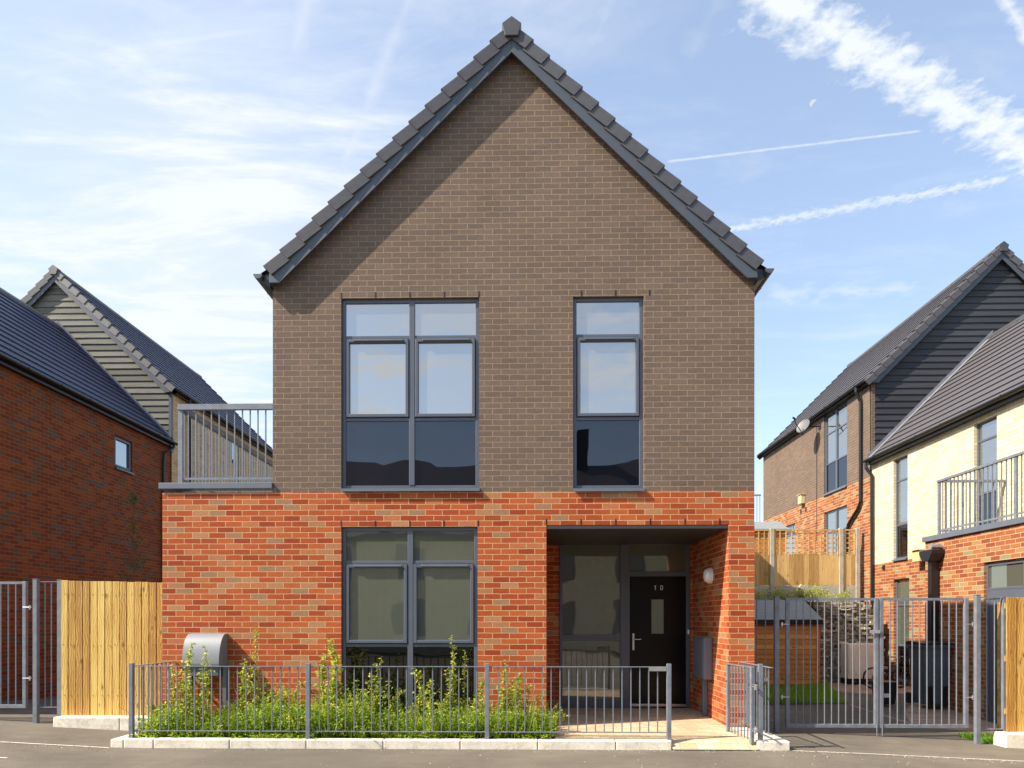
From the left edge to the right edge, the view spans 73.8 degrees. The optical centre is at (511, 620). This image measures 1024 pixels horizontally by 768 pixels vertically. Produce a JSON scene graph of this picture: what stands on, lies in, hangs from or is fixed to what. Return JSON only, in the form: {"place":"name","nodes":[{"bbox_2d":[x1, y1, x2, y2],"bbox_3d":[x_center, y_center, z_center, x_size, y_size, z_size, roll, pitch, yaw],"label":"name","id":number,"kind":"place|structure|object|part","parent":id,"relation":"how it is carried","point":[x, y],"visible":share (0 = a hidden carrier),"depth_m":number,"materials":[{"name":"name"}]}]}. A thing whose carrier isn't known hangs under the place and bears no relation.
{"place":"outdoors","nodes":[
{"label":"outdoors","id":0,"kind":"place"},
{"bbox_2d":[0,287,177,700],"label":"brick house","id":1,"kind":"structure","parent":0,"point":[87,443],"depth_m":14.20,"materials":[{"name":"red brick"}]},
{"bbox_2d":[115,436,133,474],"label":"window","id":2,"kind":"structure","parent":1,"relation":"in","point":[122,447],"depth_m":16.07,"materials":[{"name":"grey glass"}]},
{"bbox_2d":[110,490,150,581],"bbox_3d":[-6.928,-0.442,12.492,0.553,3.924,0.601,0,0,1],"label":"young tree","id":3,"kind":"object","parent":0,"point":[134,567],"visible":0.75,"depth_m":12.44,"materials":[{"name":"green plant"}]},
{"bbox_2d":[147,734,554,738],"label":"soil","id":4,"kind":"structure","parent":0,"point":[553,737],"depth_m":8.34,"materials":[{"name":"brown soil"}]},
{"bbox_2d":[146,664,193,716],"bbox_3d":[-4.301,0.987,8.722,0.476,0.905,0.567,0,0,34],"label":"shrub","id":5,"kind":"object","parent":4,"relation":"on","point":[163,706],"visible":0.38,"depth_m":8.79,"materials":[{"name":"green plant"}]},
{"bbox_2d":[171,642,212,721],"bbox_3d":[-4.052,0.857,8.610,0.504,1.162,0.282,0,0,-21],"label":"shrub","id":6,"kind":"object","parent":4,"relation":"on","point":[198,703],"visible":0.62,"depth_m":8.61,"materials":[{"name":"green plant"}]},
{"bbox_2d":[182,633,227,714],"bbox_3d":[-4.049,0.806,9.055,0.548,1.258,0.256,0,0,1],"label":"meter box","id":7,"kind":"object","parent":4,"relation":"on","point":[214,645],"visible":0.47,"depth_m":8.98,"materials":[{"name":"grey paint"}]},
{"bbox_2d":[197,646,215,723],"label":"shrub","id":8,"kind":"object","parent":4,"relation":"on","point":[207,709],"visible":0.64,"depth_m":8.47,"materials":[{"name":"green plant"}]},
{"bbox_2d":[230,658,262,717],"bbox_3d":[-3.424,0.964,8.752,0.466,0.950,0.288,0,0,23],"label":"shrub","id":9,"kind":"object","parent":4,"relation":"on","point":[242,688],"visible":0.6,"depth_m":8.76,"materials":[{"name":"green plant"}]},
{"bbox_2d":[249,628,269,707],"bbox_3d":[-3.311,0.756,8.884,0.330,1.362,0.239,0,0,1],"label":"shrub","id":10,"kind":"object","parent":4,"relation":"on","point":[256,676],"visible":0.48,"depth_m":8.89,"materials":[{"name":"green plant"}]},
{"bbox_2d":[276,672,305,711],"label":"shrub","id":11,"kind":"object","parent":4,"relation":"on","point":[287,690],"visible":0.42,"depth_m":8.78,"materials":[{"name":"green plant"}]},
{"bbox_2d":[312,637,347,713],"bbox_3d":[-2.337,0.823,8.690,0.501,1.234,0.507,0,0,1],"label":"shrub","id":12,"kind":"object","parent":4,"relation":"on","point":[332,685],"visible":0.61,"depth_m":8.66,"materials":[{"name":"green plant"}]},
{"bbox_2d":[120,691,541,737],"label":"dead stems","id":13,"kind":"object","parent":4,"relation":"on","point":[318,714],"visible":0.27,"depth_m":8.31,"materials":[{"name":"plant"}]},
{"bbox_2d":[127,678,563,739],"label":"weeds","id":14,"kind":"object","parent":4,"relation":"on","point":[493,724],"visible":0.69,"depth_m":8.33,"materials":[{"name":"green plant"}]},
{"bbox_2d":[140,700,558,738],"bbox_3d":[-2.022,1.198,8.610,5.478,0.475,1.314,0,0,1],"label":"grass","id":15,"kind":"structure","parent":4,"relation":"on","point":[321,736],"depth_m":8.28,"materials":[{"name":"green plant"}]},
{"bbox_2d":[342,679,364,713],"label":"shrub","id":16,"kind":"object","parent":4,"relation":"on","point":[356,686],"visible":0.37,"depth_m":8.61,"materials":[{"name":"green plant"}]},
{"bbox_2d":[355,671,382,718],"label":"shrub","id":17,"kind":"object","parent":4,"relation":"on","point":[369,685],"visible":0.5,"depth_m":8.56,"materials":[{"name":"green plant"}]},
{"bbox_2d":[370,658,392,716],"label":"shrub","id":18,"kind":"object","parent":4,"relation":"on","point":[377,704],"visible":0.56,"depth_m":8.60,"materials":[{"name":"green plant"}]},
{"bbox_2d":[390,667,430,723],"bbox_3d":[-1.310,1.017,8.763,0.551,0.844,0.394,0,0,1],"label":"shrub","id":19,"kind":"object","parent":4,"relation":"on","point":[404,691],"visible":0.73,"depth_m":8.69,"materials":[{"name":"green plant"}]},
{"bbox_2d":[410,679,447,722],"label":"shrub","id":20,"kind":"object","parent":4,"relation":"on","point":[427,703],"visible":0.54,"depth_m":8.58,"materials":[{"name":"green plant"}]},
{"bbox_2d":[439,634,457,714],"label":"shrub","id":21,"kind":"object","parent":4,"relation":"on","point":[452,694],"visible":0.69,"depth_m":8.63,"materials":[{"name":"green plant"}]},
{"bbox_2d":[447,650,467,714],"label":"shrub","id":22,"kind":"object","parent":4,"relation":"on","point":[463,688],"visible":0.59,"depth_m":8.69,"materials":[{"name":"green plant"}]},
{"bbox_2d":[468,677,490,721],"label":"shrub","id":23,"kind":"object","parent":4,"relation":"on","point":[481,683],"visible":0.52,"depth_m":8.66,"materials":[{"name":"green plant"}]},
{"bbox_2d":[493,659,532,718],"bbox_3d":[-0.003,0.964,8.600,0.574,0.948,0.310,0,0,28],"label":"shrub","id":24,"kind":"object","parent":4,"relation":"on","point":[509,695],"visible":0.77,"depth_m":8.60,"materials":[{"name":"green plant"}]},
{"bbox_2d":[512,686,532,721],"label":"shrub","id":25,"kind":"object","parent":4,"relation":"on","point":[519,708],"visible":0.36,"depth_m":8.53,"materials":[{"name":"green plant"}]},
{"bbox_2d":[511,694,569,725],"bbox_3d":[0.321,1.177,8.604,0.826,0.527,0.338,0,0,-6],"label":"shrub","id":26,"kind":"object","parent":4,"relation":"on","point":[536,703],"visible":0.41,"depth_m":8.55,"materials":[{"name":"green plant"}]},
{"bbox_2d":[159,16,773,726],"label":"brick house","id":27,"kind":"structure","parent":0,"point":[511,278],"depth_m":9.13,"materials":[{"name":"red brick"}]},
{"bbox_2d":[177,403,272,492],"bbox_3d":[-3.842,-2.397,11.478,1.342,1.098,4.410,0,0,1],"label":"balcony railing","id":28,"kind":"object","parent":27,"relation":"on","point":[188,410],"visible":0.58,"depth_m":9.31,"materials":[{"name":"grey metal"}]},
{"bbox_2d":[340,299,479,490],"bbox_3d":[-1.360,-3.021,9.164,1.863,2.599,0.157,0,0,1],"label":"window","id":29,"kind":"structure","parent":27,"relation":"in","point":[409,422],"depth_m":9.19,"materials":[{"name":"grey glass"}]},
{"bbox_2d":[342,527,477,719],"bbox_3d":[-1.370,0.054,9.164,1.843,2.616,0.157,0,0,1],"label":"window","id":30,"kind":"structure","parent":27,"relation":"in","point":[433,597],"depth_m":9.19,"materials":[{"name":"grey glass"}]},
{"bbox_2d":[573,298,644,490],"bbox_3d":[1.288,-3.012,9.109,0.947,2.603,0.157,0,0,1],"label":"window","id":31,"kind":"structure","parent":27,"relation":"in","point":[607,332],"depth_m":9.14,"materials":[{"name":"grey glass"}]},
{"bbox_2d":[630,577,685,702],"bbox_3d":[2.350,0.319,10.987,0.895,2.041,0.113,0,0,1],"label":"front door","id":32,"kind":"structure","parent":27,"relation":"in","point":[657,604],"depth_m":10.99,"materials":[{"name":"black paint"}]},
{"bbox_2d":[693,637,711,715],"bbox_3d":[2.821,0.832,10.091,0.138,1.166,0.570,0,0,1],"label":"meter cabinet","id":33,"kind":"object","parent":27,"relation":"attached to","point":[702,658],"visible":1,"depth_m":9.94,"materials":[{"name":"grey metal"}]},
{"bbox_3d":[2.757,0.552,10.092,0.011,0.565,0.546,0,0,1],"label":"cabinet door","id":34,"kind":"part","parent":33,"relation":"part of","materials":[{"name":"grey metal"}]},
{"bbox_2d":[703,568,712,583],"bbox_3d":[2.833,-0.647,9.883,0.108,0.230,0.230,0,0,1],"label":"wall lamp","id":35,"kind":"object","parent":27,"relation":"attached to","point":[708,575],"visible":1,"depth_m":9.81,"materials":[{"name":"white glass"}]},
{"bbox_2d":[0,691,1023,767],"bbox_3d":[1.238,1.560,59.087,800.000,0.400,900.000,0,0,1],"label":"road","id":36,"kind":"structure","parent":0,"point":[18,725],"depth_m":7.82,"materials":[{"name":"grey asphalt"}]},
{"bbox_2d":[33,579,39,722],"bbox_3d":[-6.638,0.442,9.511,0.066,2.041,0.066,0,0,1],"label":"gate post","id":37,"kind":"object","parent":36,"relation":"on","point":[36,650],"visible":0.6,"depth_m":9.48,"materials":[{"name":"grey metal"}]},
{"bbox_2d":[0,581,31,707],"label":"tall gate","id":38,"kind":"structure","parent":37,"relation":"attached to","point":[25,678],"depth_m":9.54,"materials":[{"name":"grey metal"}]},
{"bbox_2d":[0,741,108,747],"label":"road line","id":39,"kind":"object","parent":36,"relation":"on","point":[56,744],"visible":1,"depth_m":8.13,"materials":[{"name":"white paint"}]},
{"bbox_2d":[57,579,61,715],"bbox_3d":[-6.308,0.455,9.524,0.066,2.046,0.066,0,0,1],"label":"gate post","id":40,"kind":"object","parent":36,"relation":"on","point":[58,647],"visible":0.6,"depth_m":9.49,"materials":[{"name":"grey metal"}]},
{"bbox_2d":[38,581,56,707],"bbox_3d":[-6.473,0.338,9.518,0.270,1.760,0.030,0,0,1],"label":"bar panel","id":41,"kind":"object","parent":40,"relation":"attached to","point":[45,644],"visible":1,"depth_m":9.51,"materials":[{"name":"grey paint"}]},
{"bbox_2d":[53,715,154,730],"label":"kerb","id":42,"kind":"structure","parent":36,"relation":"on","point":[113,722],"depth_m":9.26,"materials":[{"name":"concrete"}]},
{"bbox_2d":[61,580,161,715],"bbox_3d":[-5.492,0.436,9.537,1.552,1.983,0.181,0,0,1],"label":"wooden fence","id":43,"kind":"object","parent":42,"relation":"on","point":[111,631],"visible":0.84,"depth_m":9.46,"materials":[{"name":"brown wood"}]},
{"bbox_2d":[111,732,138,747],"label":"kerb","id":44,"kind":"structure","parent":36,"relation":"on","point":[118,742],"depth_m":8.12,"materials":[{"name":"concrete"}]},
{"bbox_2d":[20,265,272,492],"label":"terraced house","id":45,"kind":"structure","parent":36,"relation":"on","point":[156,381],"depth_m":18.16,"materials":[{"name":"brick"}]},
{"bbox_2d":[124,737,671,749],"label":"kerb","id":46,"kind":"structure","parent":36,"relation":"on","point":[413,743],"depth_m":8.06,"materials":[{"name":"concrete"}]},
{"bbox_2d":[129,661,670,739],"bbox_3d":[-1.349,0.970,8.613,6.481,0.910,1.015,0,0,1],"label":"metal railing","id":47,"kind":"object","parent":46,"relation":"on","point":[308,666],"visible":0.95,"depth_m":8.14,"materials":[{"name":"grey metal"}]},
{"bbox_2d":[1,742,1020,767],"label":"grit","id":48,"kind":"object","parent":36,"relation":"on","point":[529,750],"visible":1,"depth_m":7.92,"materials":[{"name":"stone"}]},
{"bbox_2d":[732,727,789,750],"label":"kerb","id":49,"kind":"structure","parent":36,"relation":"on","point":[772,742],"depth_m":7.97,"materials":[{"name":"concrete"}]},
{"bbox_2d":[740,662,772,740],"bbox_3d":[2.980,0.970,8.469,0.135,0.910,1.100,0,0,1],"label":"metal railing","id":50,"kind":"object","parent":49,"relation":"on","point":[760,678],"visible":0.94,"depth_m":8.03,"materials":[{"name":"grey metal"}]},
{"bbox_2d":[773,596,778,731],"bbox_3d":[3.629,0.614,9.356,0.066,1.889,0.066,0,0,1],"label":"gate post","id":51,"kind":"object","parent":36,"relation":"on","point":[776,664],"visible":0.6,"depth_m":9.33,"materials":[{"name":"grey metal"}]},
{"bbox_2d":[754,598,774,720],"bbox_3d":[3.420,0.535,9.360,0.359,1.681,0.030,0,0,1],"label":"bar panel","id":52,"kind":"object","parent":51,"relation":"attached to","point":[765,633],"visible":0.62,"depth_m":9.35,"materials":[{"name":"grey paint"}]},
{"bbox_2d":[780,598,879,735],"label":"tall gate","id":53,"kind":"structure","parent":51,"relation":"attached to","point":[875,631],"depth_m":9.33,"materials":[{"name":"grey metal"}]},
{"bbox_2d":[754,600,822,685],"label":"garden shed","id":54,"kind":"structure","parent":36,"relation":"on","point":[769,632],"depth_m":15.56,"materials":[{"name":"brown wood"}]},
{"bbox_2d":[869,680,899,704],"bbox_3d":[6.750,1.309,12.361,0.360,0.410,0.360,0,0,1],"label":"recycling box","id":55,"kind":"object","parent":36,"relation":"on","point":[893,690],"visible":0.56,"depth_m":12.21,"materials":[{"name":"black plastic"}]},
{"bbox_2d":[757,241,1023,616],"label":"terraced house","id":56,"kind":"structure","parent":36,"relation":"on","point":[862,406],"depth_m":17.95,"materials":[{"name":"brown brick"}]},
{"bbox_2d":[754,494,760,521],"bbox_3d":[8.792,-3.984,26.247,1.080,1.448,1.750,0,0,1],"label":"balcony railing","id":57,"kind":"object","parent":56,"relation":"attached to","point":[756,495],"visible":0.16,"depth_m":25.52,"materials":[{"name":"grey metal"}]},
{"bbox_2d":[786,523,794,553],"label":"window","id":58,"kind":"structure","parent":56,"relation":"in","point":[792,526],"depth_m":22.88,"materials":[{"name":"grey metal"}]},
{"bbox_2d":[797,494,804,504],"bbox_3d":[9.169,-3.835,21.619,0.168,0.295,0.300,0,0,1],"label":"vent cowl","id":59,"kind":"object","parent":56,"relation":"attached to","point":[801,499],"visible":1,"depth_m":21.52,"materials":[{"name":"yellow plastic"}]},
{"bbox_2d":[792,417,820,434],"bbox_3d":[8.790,-5.814,20.481,0.878,0.506,0.434,0,0,1],"label":"satellite dish","id":60,"kind":"object","parent":56,"relation":"attached to","point":[803,425],"visible":1,"depth_m":20.46,"materials":[{"name":"white plastic"}]},
{"bbox_2d":[822,401,846,495],"bbox_3d":[9.242,-4.862,19.427,0.157,2.401,1.458,0,0,1],"label":"window","id":61,"kind":"structure","parent":56,"relation":"in","point":[835,420],"depth_m":19.41,"materials":[{"name":"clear glass"}]},
{"bbox_2d":[825,505,846,554],"bbox_3d":[9.282,-2.068,19.431,0.078,2.208,1.448,0,0,1],"label":"window","id":62,"kind":"structure","parent":56,"relation":"in","point":[837,518],"depth_m":19.55,"materials":[{"name":"grey glass"}]},
{"bbox_2d":[793,750,1015,760],"bbox_3d":[5.966,1.634,7.882,5.400,0.236,0.028,0,0,1],"label":"road line","id":63,"kind":"object","parent":36,"relation":"on","point":[910,755],"visible":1,"depth_m":7.90,"materials":[{"name":"white paint"}]},
{"bbox_2d":[879,598,973,735],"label":"tall gate","id":64,"kind":"structure","parent":36,"relation":"on","point":[966,697],"depth_m":9.30,"materials":[{"name":"grey metal"}]},
{"bbox_2d":[862,314,1023,722],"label":"terraced house","id":65,"kind":"structure","parent":36,"relation":"on","point":[968,414],"depth_m":13.87,"materials":[{"name":"beige paint"}]},
{"bbox_2d":[892,456,907,560],"bbox_3d":[9.180,-2.621,16.031,0.175,2.422,0.621,0,0,1],"label":"window","id":66,"kind":"structure","parent":65,"relation":"in","point":[901,464],"depth_m":16.10,"materials":[{"name":"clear glass"}]},
{"bbox_2d":[893,578,908,682],"bbox_3d":[9.180,0.233,16.001,0.175,2.417,0.681,0,0,1],"label":"window","id":67,"kind":"structure","parent":65,"relation":"in","point":[902,585],"depth_m":16.10,"materials":[{"name":"clear glass"}]},
{"bbox_2d":[910,549,924,561],"bbox_3d":[8.996,-1.425,15.062,0.238,0.265,0.320,0,0,1],"label":"vent cowl","id":68,"kind":"object","parent":65,"relation":"attached to","point":[915,556],"visible":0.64,"depth_m":15.03,"materials":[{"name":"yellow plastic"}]},
{"bbox_2d":[937,451,1023,533],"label":"balcony railing","id":69,"kind":"object","parent":65,"relation":"on","point":[945,480],"visible":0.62,"depth_m":11.68,"materials":[{"name":"grey metal"}]},
{"bbox_2d":[977,416,996,525],"bbox_3d":[9.171,-2.728,13.075,0.070,2.232,0.656,0,0,1],"label":"window","id":70,"kind":"structure","parent":65,"relation":"in","point":[987,430],"depth_m":13.13,"materials":[{"name":"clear glass"}]},
{"bbox_2d":[974,594,980,743],"bbox_3d":[6.178,0.666,9.053,0.066,2.014,0.066,0,0,1],"label":"gate post","id":71,"kind":"object","parent":36,"relation":"on","point":[977,668],"visible":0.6,"depth_m":9.02,"materials":[{"name":"grey metal"}]},
{"bbox_2d":[1000,597,1005,731],"bbox_3d":[6.548,0.689,9.075,0.066,2.001,0.066,0,0,1],"label":"gate post","id":72,"kind":"object","parent":36,"relation":"on","point":[1002,663],"visible":0.6,"depth_m":9.06,"materials":[{"name":"grey metal"}]},
{"bbox_2d":[981,597,1002,729],"bbox_3d":[6.363,0.572,9.064,0.310,1.755,0.030,0,0,1],"label":"bar panel","id":73,"kind":"object","parent":72,"relation":"attached to","point":[994,664],"visible":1,"depth_m":9.06,"materials":[{"name":"grey paint"}]},
{"bbox_2d":[993,731,1023,748],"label":"kerb","id":74,"kind":"structure","parent":36,"relation":"on","point":[1009,739],"depth_m":8.85,"materials":[{"name":"concrete"}]},
{"bbox_2d":[997,597,1023,731],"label":"wooden fence","id":75,"kind":"object","parent":74,"relation":"on","point":[1014,660],"visible":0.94,"depth_m":9.01,"materials":[{"name":"brown wood"}]},
{"bbox_2d":[0,0,1023,521],"label":"sky","id":76,"kind":"structure","parent":0,"point":[157,155],"materials":[{"name":"blue"}]},
{"bbox_2d":[546,706,758,749],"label":"path","id":77,"kind":"structure","parent":0,"point":[692,729],"depth_m":9.03,"materials":[{"name":"beige concrete"}]},
{"bbox_2d":[725,663,757,743],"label":"wicket gate","id":78,"kind":"structure","parent":77,"relation":"on","point":[752,689],"depth_m":8.40,"materials":[{"name":"grey metal"}]},
{"bbox_2d":[754,522,788,585],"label":"garden shed","id":79,"kind":"structure","parent":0,"point":[767,525],"depth_m":19.46,"materials":[{"name":"brown wood"}]},
{"bbox_2d":[755,678,848,703],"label":"grass","id":80,"kind":"structure","parent":0,"point":[806,692],"depth_m":13.27,"materials":[{"name":"green plant"}]},
{"bbox_2d":[806,602,868,606],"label":"terrain","id":81,"kind":"structure","parent":0,"point":[808,603],"depth_m":17.69,"materials":[{"name":"green plant"}]},
{"bbox_2d":[754,588,781,599],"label":"bush","id":82,"kind":"object","parent":81,"relation":"on","point":[765,595],"visible":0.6,"depth_m":17.31,"materials":[{"name":"green plant"}]},
{"bbox_2d":[771,586,805,599],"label":"bush","id":83,"kind":"object","parent":81,"relation":"on","point":[780,592],"visible":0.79,"depth_m":17.33,"materials":[{"name":"green plant"}]},
{"bbox_2d":[754,528,859,601],"bbox_3d":[6.973,-1.364,17.813,4.169,2.069,0.110,0,0,1],"label":"trellis fence","id":84,"kind":"object","parent":81,"relation":"on","point":[833,573],"visible":0.59,"depth_m":17.77,"materials":[{"name":"wood"}]},
{"bbox_2d":[825,683,996,731],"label":"yard paving","id":85,"kind":"structure","parent":0,"point":[923,711],"depth_m":11.49,"materials":[{"name":"grey concrete"}]},
{"bbox_2d":[811,602,887,682],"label":"stone wall","id":86,"kind":"structure","parent":85,"relation":"on","point":[841,632],"depth_m":16.49,"materials":[{"name":"stone"}]},
{"bbox_2d":[798,584,803,597],"bbox_3d":[7.395,-0.499,17.449,0.120,0.839,0.100,0,0,1],"label":"concrete post","id":87,"kind":"object","parent":86,"relation":"on","point":[801,586],"visible":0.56,"depth_m":17.40,"materials":[{"name":"beige concrete"}]},
{"bbox_2d":[801,584,830,603],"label":"bush","id":88,"kind":"object","parent":86,"relation":"on","point":[807,595],"visible":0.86,"depth_m":17.19,"materials":[{"name":"green plant"}]},
{"bbox_2d":[823,589,852,602],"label":"bush","id":89,"kind":"object","parent":86,"relation":"on","point":[843,595],"visible":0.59,"depth_m":17.07,"materials":[{"name":"green plant"}]},
{"bbox_2d":[839,643,872,684],"bbox_3d":[8.300,1.035,16.310,0.740,0.969,0.600,0,0,1],"label":"appliance cabinet","id":90,"kind":"object","parent":85,"relation":"on","point":[856,661],"visible":0.46,"depth_m":16.05,"materials":[{"name":"beige metal"}]},
{"bbox_2d":[862,655,909,688],"bbox_3d":[8.311,1.148,15.129,1.199,0.731,0.447,0,0,-11],"label":"bicycle","id":91,"kind":"object","parent":85,"relation":"on","point":[894,669],"visible":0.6,"depth_m":15.16,"materials":[{"name":"black metal"}]},
{"bbox_2d":[906,640,953,706],"bbox_3d":[7.435,0.940,12.180,0.530,1.149,0.646,0,0,1],"label":"wheelie bin","id":92,"kind":"object","parent":85,"relation":"on","point":[930,672],"visible":0.84,"depth_m":11.93,"materials":[{"name":"black plastic"}]},
{"bbox_2d":[956,730,992,743],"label":"grass","id":93,"kind":"structure","parent":0,"point":[986,738],"depth_m":9.43,"materials":[{"name":"green plant"}]}
]}

